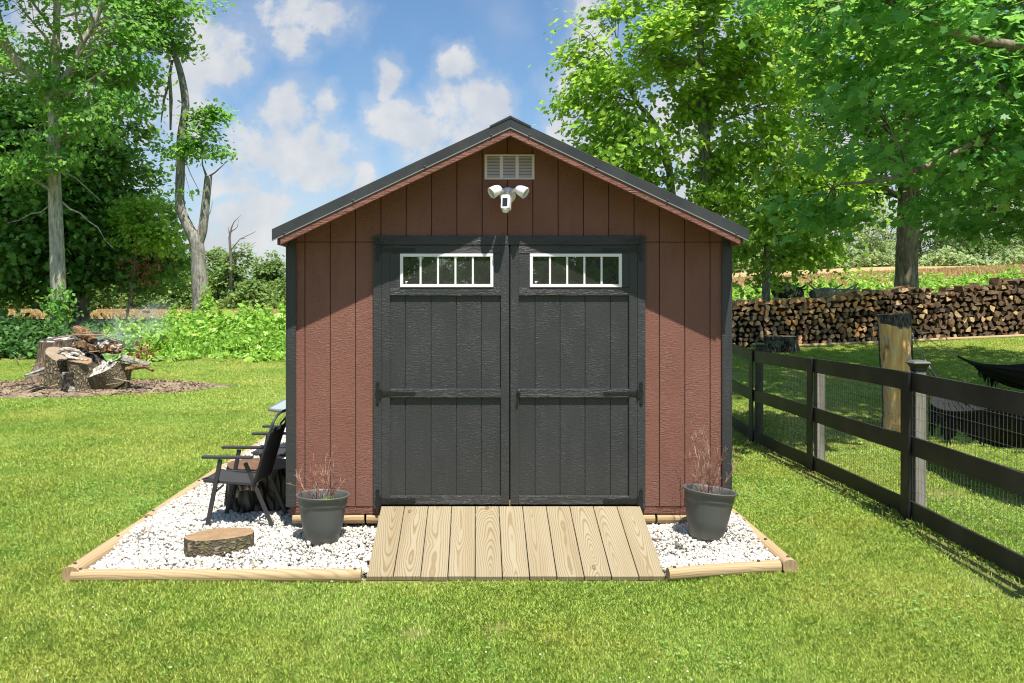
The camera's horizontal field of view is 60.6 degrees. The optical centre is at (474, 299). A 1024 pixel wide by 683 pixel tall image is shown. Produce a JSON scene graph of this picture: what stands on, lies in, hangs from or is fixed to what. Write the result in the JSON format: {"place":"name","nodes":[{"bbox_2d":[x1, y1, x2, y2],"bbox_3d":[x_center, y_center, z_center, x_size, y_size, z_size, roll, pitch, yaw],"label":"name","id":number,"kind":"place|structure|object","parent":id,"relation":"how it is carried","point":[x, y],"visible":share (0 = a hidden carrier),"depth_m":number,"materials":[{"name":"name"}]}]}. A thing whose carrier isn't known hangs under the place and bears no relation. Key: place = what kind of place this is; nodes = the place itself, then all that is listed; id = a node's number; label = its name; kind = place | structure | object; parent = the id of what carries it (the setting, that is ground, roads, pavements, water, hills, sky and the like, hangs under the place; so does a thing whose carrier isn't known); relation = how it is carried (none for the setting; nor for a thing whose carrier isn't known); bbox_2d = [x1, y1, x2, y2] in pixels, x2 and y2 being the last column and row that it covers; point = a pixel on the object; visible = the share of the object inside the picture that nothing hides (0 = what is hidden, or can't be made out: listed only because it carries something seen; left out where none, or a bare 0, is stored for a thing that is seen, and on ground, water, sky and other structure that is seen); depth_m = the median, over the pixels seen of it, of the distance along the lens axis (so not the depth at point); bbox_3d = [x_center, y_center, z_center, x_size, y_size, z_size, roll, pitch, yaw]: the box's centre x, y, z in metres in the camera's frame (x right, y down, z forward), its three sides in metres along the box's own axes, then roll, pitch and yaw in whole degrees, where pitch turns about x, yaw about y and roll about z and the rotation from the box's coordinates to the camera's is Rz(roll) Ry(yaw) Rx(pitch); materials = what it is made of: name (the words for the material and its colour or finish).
{"place":"outdoors","nodes":[
{"label":"outdoors","id":0,"kind":"place"},
{"bbox_2d":[0,378,235,397],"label":"ash ground","id":1,"kind":"structure","parent":0,"point":[54,393],"depth_m":18.94,"materials":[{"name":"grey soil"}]},
{"bbox_2d":[20,335,81,383],"bbox_3d":[-9.707,1.371,20.660,1.708,1.084,1.710,0,0,-17],"label":"burn stump","id":2,"kind":"object","parent":1,"relation":"on","point":[44,344],"visible":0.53,"depth_m":20.12,"materials":[{"name":"brown wood"}]},
{"bbox_2d":[52,334,122,341],"bbox_3d":[-8.739,0.864,19.747,1.484,0.179,0.043,0,0,-11],"label":"stick","id":3,"kind":"object","parent":2,"relation":"on","point":[86,335],"visible":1,"depth_m":19.73,"materials":[{"name":"wood"}]},
{"bbox_2d":[43,347,67,388],"bbox_3d":[-9.153,1.498,19.143,0.511,0.928,0.536,2,0,-11],"label":"log round","id":4,"kind":"object","parent":1,"relation":"on","point":[56,365],"visible":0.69,"depth_m":18.96,"materials":[{"name":"brown wood"}]},
{"bbox_2d":[24,367,44,377],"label":"burnt log","id":5,"kind":"object","parent":4,"relation":"on","point":[40,371],"visible":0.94,"depth_m":18.97,"materials":[{"name":"grey wood"}]},
{"bbox_2d":[61,372,74,391],"bbox_3d":[-8.716,1.758,18.739,0.324,0.435,0.353,0,0,-29],"label":"log round","id":6,"kind":"object","parent":1,"relation":"on","point":[67,385],"visible":0.98,"depth_m":18.64,"materials":[{"name":"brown wood"}]},
{"bbox_2d":[67,356,92,390],"bbox_3d":[-8.570,1.592,19.002,0.562,0.749,0.504,-2,1,-29],"label":"log round","id":7,"kind":"object","parent":1,"relation":"on","point":[82,370],"visible":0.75,"depth_m":18.83,"materials":[{"name":"brown wood"}]},
{"bbox_2d":[57,347,83,355],"bbox_3d":[-8.750,1.119,18.937,0.551,0.195,0.235,0,0,-15],"label":"burnt log","id":8,"kind":"object","parent":7,"relation":"on","point":[63,349],"visible":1,"depth_m":18.87,"materials":[{"name":"grey wood"}]},
{"bbox_2d":[61,352,88,360],"bbox_3d":[-8.598,1.213,18.797,0.571,0.184,0.168,0,0,0],"label":"burnt log","id":9,"kind":"object","parent":7,"relation":"on","point":[69,356],"visible":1,"depth_m":18.75,"materials":[{"name":"grey wood"}]},
{"bbox_2d":[67,351,84,356],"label":"burnt log","id":10,"kind":"object","parent":7,"relation":"on","point":[74,354],"visible":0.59,"depth_m":19.12,"materials":[{"name":"grey wood"}]},
{"bbox_2d":[81,350,106,368],"bbox_3d":[-8.869,1.535,19.847,1.654,0.843,1.212,0,0,23],"label":"char heap","id":11,"kind":"object","parent":1,"relation":"on","point":[97,360],"visible":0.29,"depth_m":19.83,"materials":[{"name":"brown wood"}]},
{"bbox_2d":[92,338,122,354],"bbox_3d":[-8.417,1.070,19.989,0.694,0.406,0.421,0,0,0],"label":"burnt log","id":12,"kind":"object","parent":11,"relation":"on","point":[101,342],"visible":0.74,"depth_m":19.88,"materials":[{"name":"white wood"}]},
{"bbox_2d":[72,325,97,343],"bbox_3d":[-8.965,0.796,20.095,0.628,0.422,0.437,0,0,0],"label":"burnt log","id":13,"kind":"object","parent":12,"relation":"on","point":[83,329],"visible":0.82,"depth_m":19.98,"materials":[{"name":"brown wood"}]},
{"bbox_2d":[87,360,125,388],"bbox_3d":[-8.111,1.689,19.184,0.809,0.435,0.701,-26,21,-10],"label":"log round","id":14,"kind":"object","parent":1,"relation":"on","point":[101,376],"visible":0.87,"depth_m":18.93,"materials":[{"name":"brown wood"}]},
{"bbox_2d":[95,343,123,353],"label":"withered leaves","id":15,"kind":"object","parent":14,"relation":"on","point":[109,348],"visible":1,"depth_m":18.98,"materials":[{"name":"brown plant"}]},
{"bbox_2d":[108,361,132,388],"bbox_3d":[-7.853,1.682,19.298,0.543,0.595,0.467,10,-3,-40],"label":"log round","id":16,"kind":"object","parent":1,"relation":"on","point":[126,375],"visible":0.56,"depth_m":19.17,"materials":[{"name":"brown wood"}]},
{"bbox_2d":[125,365,153,371],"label":"burnt log","id":17,"kind":"object","parent":1,"relation":"on","point":[134,367],"visible":1,"depth_m":18.89,"materials":[{"name":"brown wood"}]},
{"bbox_2d":[119,354,149,364],"bbox_3d":[-7.396,1.301,19.095,0.722,0.240,0.207,0,0,16],"label":"burnt log","id":18,"kind":"object","parent":17,"relation":"on","point":[126,358],"visible":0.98,"depth_m":19.05,"materials":[{"name":"grey wood"}]},
{"bbox_2d":[117,351,155,364],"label":"withered leaves","id":19,"kind":"object","parent":18,"relation":"on","point":[138,357],"visible":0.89,"depth_m":19.18,"materials":[{"name":"brown plant"}]},
{"bbox_2d":[121,337,166,359],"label":"withered leaves","id":20,"kind":"object","parent":19,"relation":"on","point":[142,350],"visible":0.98,"depth_m":19.28,"materials":[{"name":"brown plant"}]},
{"bbox_2d":[13,266,949,308],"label":"field","id":21,"kind":"structure","parent":0,"point":[837,269],"depth_m":93.96,"materials":[{"name":"green plant"}]},
{"bbox_2d":[228,215,255,292],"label":"dead tree","id":22,"kind":"object","parent":21,"relation":"on","point":[230,265],"visible":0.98,"depth_m":87.93,"materials":[{"name":"grey wood"}]},
{"bbox_2d":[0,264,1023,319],"bbox_3d":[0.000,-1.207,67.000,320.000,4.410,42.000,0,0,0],"label":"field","id":23,"kind":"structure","parent":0,"point":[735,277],"depth_m":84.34,"materials":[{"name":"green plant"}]},
{"bbox_2d":[0,283,1023,682],"bbox_3d":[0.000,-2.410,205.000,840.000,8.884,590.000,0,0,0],"label":"ground","id":24,"kind":"structure","parent":0,"point":[998,579],"depth_m":6.10,"materials":[{"name":"green plant"}]},
{"bbox_2d":[30,386,47,392],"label":"burnt log","id":25,"kind":"object","parent":24,"relation":"on","point":[38,389],"visible":1,"depth_m":17.97,"materials":[{"name":"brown wood"}]},
{"bbox_2d":[71,340,95,350],"bbox_3d":[-8.805,1.034,19.704,0.521,0.283,0.209,0,0,0],"label":"burnt log","id":26,"kind":"object","parent":24,"relation":"on","point":[82,345],"visible":0.88,"depth_m":19.63,"materials":[{"name":"brown wood"}]},
{"bbox_2d":[0,311,182,359],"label":"shade bushes","id":27,"kind":"object","parent":24,"relation":"on","point":[18,336],"visible":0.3,"depth_m":28.91,"materials":[{"name":"green plant"}]},
{"bbox_2d":[62,516,150,582],"bbox_3d":[-2.893,1.961,6.995,0.123,0.135,1.450,0,0,1],"label":"border timber","id":28,"kind":"object","parent":24,"relation":"on","point":[93,557],"visible":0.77,"depth_m":6.62,"materials":[{"name":"brown wood"}]},
{"bbox_2d":[0,22,219,325],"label":"dense tree","id":29,"kind":"object","parent":24,"relation":"on","point":[24,257],"visible":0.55,"depth_m":38.33,"materials":[{"name":"green plant"}]},
{"bbox_2d":[0,0,235,324],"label":"maple tree","id":30,"kind":"object","parent":24,"relation":"on","point":[54,89],"visible":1,"depth_m":33.37,"materials":[{"name":"green plant"}]},
{"bbox_2d":[35,272,90,328],"bbox_3d":[-15.736,0.437,33.405,2.160,3.007,1.176,0,0,0],"label":"ivy","id":31,"kind":"object","parent":30,"relation":"attached to","point":[59,311],"visible":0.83,"depth_m":33.30,"materials":[{"name":"green plant"}]},
{"bbox_2d":[96,284,175,308],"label":"hedgerow tree","id":32,"kind":"object","parent":24,"relation":"on","point":[124,307],"visible":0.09,"depth_m":88.25,"materials":[{"name":"green plant"}]},
{"bbox_2d":[94,192,189,321],"bbox_3d":[-13.990,-1.589,37.064,4.117,5.967,3.337,0,0,0],"label":"young maple tree","id":33,"kind":"object","parent":24,"relation":"on","point":[126,219],"visible":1,"depth_m":36.62,"materials":[{"name":"green plant"}]},
{"bbox_2d":[115,247,190,293],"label":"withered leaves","id":34,"kind":"object","parent":33,"relation":"hanging from","point":[139,267],"visible":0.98,"depth_m":36.48,"materials":[{"name":"green plant"}]},
{"bbox_2d":[0,280,285,308],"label":"hedge bottom","id":35,"kind":"object","parent":24,"relation":"on","point":[125,299],"visible":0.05,"depth_m":86.97,"materials":[{"name":"green plant"}]},
{"bbox_2d":[147,273,212,309],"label":"hedgerow tree","id":36,"kind":"object","parent":24,"relation":"on","point":[185,300],"visible":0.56,"depth_m":84.88,"materials":[{"name":"green plant"}]},
{"bbox_2d":[142,464,226,517],"bbox_3d":[-2.893,1.944,8.912,0.124,0.126,2.375,0,0,0],"label":"border timber","id":37,"kind":"object","parent":24,"relation":"on","point":[152,512],"visible":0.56,"depth_m":8.60,"materials":[{"name":"brown wood"}]},
{"bbox_2d":[138,13,242,312],"bbox_3d":[-11.499,-5.063,34.742,4.847,13.076,3.169,0,0,0],"label":"forked tree","id":38,"kind":"object","parent":24,"relation":"on","point":[181,148],"visible":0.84,"depth_m":34.83,"materials":[{"name":"green plant"}]},
{"bbox_2d":[196,284,218,309],"bbox_3d":[-10.534,0.076,34.491,0.681,1.491,0.721,0,0,31],"label":"ivy","id":39,"kind":"object","parent":38,"relation":"attached to","point":[208,298],"visible":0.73,"depth_m":34.49,"materials":[{"name":"green plant"}]},
{"bbox_2d":[96,297,285,363],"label":"tall weeds","id":40,"kind":"object","parent":24,"relation":"on","point":[181,334],"visible":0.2,"depth_m":27.15,"materials":[{"name":"green plant"}]},
{"bbox_2d":[179,253,220,296],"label":"hedgerow tree","id":41,"kind":"object","parent":24,"relation":"on","point":[210,267],"visible":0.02,"depth_m":92.33,"materials":[{"name":"green plant"}]},
{"bbox_2d":[70,567,361,582],"bbox_3d":[-1.858,1.983,6.310,2.074,0.109,0.100,0,0,-1],"label":"border timber","id":42,"kind":"object","parent":24,"relation":"on","point":[354,574],"visible":0.91,"depth_m":6.27,"materials":[{"name":"brown wood"}]},
{"bbox_2d":[205,246,243,295],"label":"hedgerow tree","id":43,"kind":"object","parent":24,"relation":"on","point":[214,253],"visible":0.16,"depth_m":92.42,"materials":[{"name":"green plant"}]},
{"bbox_2d":[207,242,267,308],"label":"hedgerow tree","id":44,"kind":"object","parent":24,"relation":"on","point":[221,277],"visible":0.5,"depth_m":89.19,"materials":[{"name":"green plant"}]},
{"bbox_2d":[224,436,265,463],"bbox_3d":[-2.895,1.952,11.355,0.129,0.129,2.490,0,0,0],"label":"border timber","id":45,"kind":"object","parent":24,"relation":"on","point":[247,450],"visible":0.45,"depth_m":11.12,"materials":[{"name":"brown wood"}]},
{"bbox_2d":[214,275,279,309],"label":"hedgerow tree","id":46,"kind":"object","parent":24,"relation":"on","point":[251,292],"visible":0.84,"depth_m":83.65,"materials":[{"name":"green plant"}]},
{"bbox_2d":[241,256,277,281],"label":"hedgerow tree","id":47,"kind":"object","parent":24,"relation":"on","point":[256,274],"visible":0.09,"depth_m":92.69,"materials":[{"name":"green plant"}]},
{"bbox_2d":[252,250,285,283],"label":"hedgerow tree","id":48,"kind":"object","parent":24,"relation":"on","point":[274,264],"visible":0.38,"depth_m":92.13,"materials":[{"name":"green plant"}]},
{"bbox_2d":[263,274,285,308],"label":"hedgerow tree","id":49,"kind":"object","parent":24,"relation":"on","point":[272,285],"visible":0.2,"depth_m":88.79,"materials":[{"name":"green plant"}]},
{"bbox_2d":[88,428,778,579],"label":"gravel","id":50,"kind":"structure","parent":24,"relation":"on","point":[181,515],"depth_m":6.87,"materials":[{"name":"white gravel"}]},
{"bbox_2d":[184,527,253,560],"bbox_3d":[-2.004,1.913,6.866,0.537,0.170,0.355,0,0,-22],"label":"log slice","id":51,"kind":"object","parent":50,"relation":"on","point":[214,541],"visible":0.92,"depth_m":6.74,"materials":[{"name":"brown wood"}]},
{"bbox_2d":[201,409,287,527],"bbox_3d":[-1.963,1.455,7.548,0.644,1.017,0.542,0,0,3],"label":"folding chair","id":52,"kind":"object","parent":50,"relation":"on","point":[248,476],"visible":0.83,"depth_m":7.39,"materials":[{"name":"grey metal"}]},
{"bbox_2d":[224,458,289,512],"bbox_3d":[-1.981,1.758,8.192,0.764,0.465,0.749,0,0,-23],"label":"tree stump","id":53,"kind":"object","parent":50,"relation":"on","point":[244,499],"visible":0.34,"depth_m":7.88,"materials":[{"name":"brown wood"}]},
{"bbox_2d":[251,425,285,456],"bbox_3d":[-1.893,1.455,8.858,0.644,1.017,0.542,0,0,-2],"label":"folding chair","id":54,"kind":"object","parent":50,"relation":"on","point":[280,453],"visible":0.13,"depth_m":8.75,"materials":[{"name":"grey metal"}]},
{"bbox_2d":[268,399,285,457],"bbox_3d":[-2.000,1.627,10.900,0.964,0.689,1.259,0,0,0],"label":"patio table","id":55,"kind":"object","parent":50,"relation":"on","point":[279,406],"visible":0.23,"depth_m":10.50,"materials":[{"name":"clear glass"}]},
{"bbox_2d":[296,489,349,544],"bbox_3d":[-1.224,1.746,7.023,0.432,0.378,0.432,1,-1,0],"label":"flower pot","id":56,"kind":"object","parent":50,"relation":"on","point":[322,521],"visible":0.96,"depth_m":6.88,"materials":[{"name":"plastic"}]},
{"bbox_2d":[287,448,351,498],"bbox_3d":[-1.258,1.416,7.034,0.470,0.464,0.315,0,0,28],"label":"bare shrub","id":57,"kind":"object","parent":56,"relation":"on","point":[327,475],"visible":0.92,"depth_m":7.02,"materials":[{"name":"brown plant"}]},
{"bbox_2d":[683,484,737,540],"bbox_3d":[1.859,1.700,6.985,0.432,0.378,0.432,6,-1,0],"label":"flower pot","id":58,"kind":"object","parent":50,"relation":"on","point":[708,515],"visible":0.98,"depth_m":6.85,"materials":[{"name":"plastic"}]},
{"bbox_2d":[681,420,748,493],"bbox_3d":[1.875,1.271,6.972,0.496,0.650,0.359,0,0,45],"label":"bare shrub","id":59,"kind":"object","parent":58,"relation":"on","point":[707,475],"visible":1,"depth_m":6.98,"materials":[{"name":"brown plant"}]},
{"bbox_2d":[272,116,748,525],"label":"shed","id":60,"kind":"structure","parent":24,"relation":"on","point":[560,334],"depth_m":7.30,"materials":[{"name":"brown paint"}]},
{"bbox_2d":[375,238,508,512],"bbox_3d":[-0.273,0.626,7.299,1.115,2.285,0.070,0,0,0],"label":"door","id":61,"kind":"structure","parent":60,"relation":"in","point":[443,393],"depth_m":7.30,"materials":[{"name":"black paint"}]},
{"bbox_2d":[488,185,528,212],"bbox_3d":[0.273,-0.824,7.192,0.340,0.231,0.216,0,0,0],"label":"floodlight camera","id":62,"kind":"object","parent":60,"relation":"attached to","point":[507,196],"visible":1,"depth_m":7.12,"materials":[{"name":"white plastic"}]},
{"bbox_2d":[509,238,643,510],"bbox_3d":[0.844,0.626,7.283,1.115,2.285,0.102,0,0,0],"label":"door","id":63,"kind":"structure","parent":60,"relation":"in","point":[574,393],"depth_m":7.30,"materials":[{"name":"black paint"}]},
{"bbox_2d":[0,467,1023,682],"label":"clover","id":64,"kind":"object","parent":24,"relation":"on","point":[678,654],"visible":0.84,"depth_m":7.26,"materials":[{"name":"green plant"}]},
{"bbox_2d":[366,506,664,580],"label":"ramp","id":65,"kind":"structure","parent":24,"relation":"on","point":[614,543],"depth_m":6.72,"materials":[{"name":"brown wood"}]},
{"bbox_2d":[528,0,877,245],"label":"light maple tree","id":66,"kind":"object","parent":24,"relation":"on","point":[710,96],"visible":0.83,"depth_m":25.32,"materials":[{"name":"green plant"}]},
{"bbox_2d":[666,559,781,580],"bbox_3d":[1.791,1.944,6.300,0.819,0.136,0.100,0,0,-4],"label":"border timber","id":67,"kind":"object","parent":24,"relation":"on","point":[674,572],"visible":0.97,"depth_m":6.26,"materials":[{"name":"brown wood"}]},
{"bbox_2d":[742,518,797,572],"bbox_3d":[2.264,1.904,6.850,0.108,0.124,1.140,0,0,0],"label":"border timber","id":68,"kind":"object","parent":24,"relation":"on","point":[788,562],"visible":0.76,"depth_m":6.51,"materials":[{"name":"brown wood"}]},
{"bbox_2d":[763,335,799,352],"bbox_3d":[8.397,1.210,23.980,1.068,0.455,0.980,0,0,-11],"label":"tree stump","id":69,"kind":"object","parent":24,"relation":"on","point":[781,343],"visible":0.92,"depth_m":23.63,"materials":[{"name":"grey wood"}]},
{"bbox_2d":[728,123,892,300],"bbox_3d":[10.189,-2.198,27.288,5.944,6.873,4.683,0,0,0],"label":"drooping maple tree","id":70,"kind":"object","parent":24,"relation":"on","point":[800,256],"visible":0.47,"depth_m":27.21,"materials":[{"name":"green plant"}]},
{"bbox_2d":[810,221,859,255],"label":"airy tree","id":71,"kind":"object","parent":24,"relation":"on","point":[831,243],"visible":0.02,"depth_m":116.08,"materials":[{"name":"green plant"}]},
{"bbox_2d":[832,216,864,258],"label":"airy tree","id":72,"kind":"object","parent":24,"relation":"on","point":[847,245],"visible":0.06,"depth_m":121.11,"materials":[{"name":"green plant"}]},
{"bbox_2d":[843,174,896,266],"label":"airy tree","id":73,"kind":"object","parent":24,"relation":"on","point":[873,243],"visible":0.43,"depth_m":111.90,"materials":[{"name":"green plant"}]},
{"bbox_2d":[718,0,1023,257],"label":"maple tree","id":74,"kind":"object","parent":24,"relation":"on","point":[960,139],"visible":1,"depth_m":11.37,"materials":[{"name":"green plant"}]},
{"bbox_2d":[732,342,1023,579],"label":"board fence","id":75,"kind":"object","parent":24,"relation":"on","point":[916,385],"visible":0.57,"depth_m":7.38,"materials":[{"name":"black wood"}]},
{"bbox_2d":[732,278,1023,347],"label":"firewood pile","id":76,"kind":"object","parent":24,"relation":"on","point":[1005,286],"visible":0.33,"depth_m":25.06,"materials":[{"name":"brown wood"}]},
{"bbox_2d":[913,292,925,299],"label":"firewood log","id":77,"kind":"object","parent":76,"relation":"on","point":[921,296],"visible":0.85,"depth_m":24.98,"materials":[{"name":"brown wood"}]},
{"bbox_2d":[732,243,1023,272],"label":"undergrowth","id":78,"kind":"object","parent":24,"relation":"on","point":[945,256],"visible":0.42,"depth_m":107.70,"materials":[{"name":"green plant"}]},
{"bbox_2d":[732,266,1023,300],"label":"bank weeds","id":79,"kind":"object","parent":24,"relation":"on","point":[935,284],"visible":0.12,"depth_m":42.60,"materials":[{"name":"green plant"}]},
{"bbox_2d":[771,280,809,298],"bbox_3d":[10.397,-0.301,28.908,1.425,0.675,0.728,0,0,-30],"label":"fallen log","id":80,"kind":"object","parent":79,"relation":"on","point":[790,291],"visible":0.59,"depth_m":28.59,"materials":[{"name":"grey wood"}]},
{"bbox_2d":[809,283,859,297],"bbox_3d":[11.968,-0.282,29.026,1.980,0.568,0.445,0,0,-18],"label":"fallen log","id":81,"kind":"object","parent":79,"relation":"on","point":[821,292],"visible":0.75,"depth_m":28.85,"materials":[{"name":"grey wood"}]},
{"bbox_2d":[739,0,1023,287],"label":"stout maple tree","id":82,"kind":"object","parent":24,"relation":"on","point":[906,257],"visible":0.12,"depth_m":29.20,"materials":[{"name":"green plant"}]},
{"bbox_2d":[858,198,919,254],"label":"airy tree","id":83,"kind":"object","parent":24,"relation":"on","point":[888,237],"visible":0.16,"depth_m":118.36,"materials":[{"name":"green plant"}]},
{"bbox_2d":[878,313,913,431],"bbox_3d":[5.937,1.052,12.306,0.552,1.745,0.438,0,0,0],"label":"log post","id":84,"kind":"object","parent":24,"relation":"on","point":[895,341],"visible":0.56,"depth_m":12.14,"materials":[{"name":"beige wood"}]},
{"bbox_2d":[911,332,1023,447],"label":"hammock","id":85,"kind":"object","parent":84,"relation":"hanging from","point":[986,431],"visible":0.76,"depth_m":8.45,"materials":[{"name":"black fabric"}]},
{"bbox_2d":[912,326,1023,389],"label":"hammock","id":86,"kind":"object","parent":84,"relation":"hanging from","point":[1009,375],"visible":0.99,"depth_m":12.40,"materials":[{"name":"black fabric"}]},
{"bbox_2d":[799,334,1023,346],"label":"base rail","id":87,"kind":"object","parent":24,"relation":"on","point":[874,342],"visible":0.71,"depth_m":24.82,"materials":[{"name":"brown wood"}]},
{"bbox_2d":[893,190,953,258],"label":"airy tree","id":88,"kind":"object","parent":24,"relation":"on","point":[921,250],"visible":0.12,"depth_m":120.61,"materials":[{"name":"green plant"}]},
{"bbox_2d":[921,200,956,255],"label":"airy tree","id":89,"kind":"object","parent":24,"relation":"on","point":[939,243],"visible":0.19,"depth_m":119.06,"materials":[{"name":"green plant"}]},
{"bbox_2d":[927,193,995,258],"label":"airy tree","id":90,"kind":"object","parent":24,"relation":"on","point":[954,244],"visible":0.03,"depth_m":115.26,"materials":[{"name":"green plant"}]},
{"bbox_2d":[954,190,1022,259],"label":"airy tree","id":91,"kind":"object","parent":24,"relation":"on","point":[986,246],"visible":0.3,"depth_m":111.39,"materials":[{"name":"green plant"}]},
{"bbox_2d":[987,188,1023,256],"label":"airy tree","id":92,"kind":"object","parent":24,"relation":"on","point":[1016,243],"visible":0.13,"depth_m":114.55,"materials":[{"name":"green plant"}]},
{"bbox_2d":[0,0,1023,281],"label":"sky","id":93,"kind":"structure","parent":0,"point":[332,98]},
{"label":"firewood log","id":94,"kind":"object","parent":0,"visible":0},
{"bbox_2d":[965,295,976,302],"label":"firewood log","id":95,"kind":"object","parent":94,"relation":"on","point":[973,299],"visible":0.72,"depth_m":25.00,"materials":[{"name":"brown wood"}]},
{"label":"firewood log","id":96,"kind":"object","parent":94,"relation":"on","visible":0},
{"bbox_2d":[974,289,984,295],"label":"firewood log","id":97,"kind":"object","parent":96,"relation":"on","point":[981,292],"visible":0.66,"depth_m":25.01,"materials":[{"name":"brown wood"}]},
{"bbox_2d":[968,283,979,289],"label":"firewood log","id":98,"kind":"object","parent":97,"relation":"on","point":[976,286],"visible":0.79,"depth_m":25.12,"materials":[{"name":"brown wood"}]},
{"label":"firewood log","id":99,"kind":"object","parent":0,"visible":0},
{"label":"firewood log","id":100,"kind":"object","parent":99,"relation":"on","visible":0},
{"bbox_2d":[848,301,857,307],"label":"firewood log","id":101,"kind":"object","parent":100,"relation":"on","point":[853,304],"visible":0.73,"depth_m":25.05,"materials":[{"name":"brown wood"}]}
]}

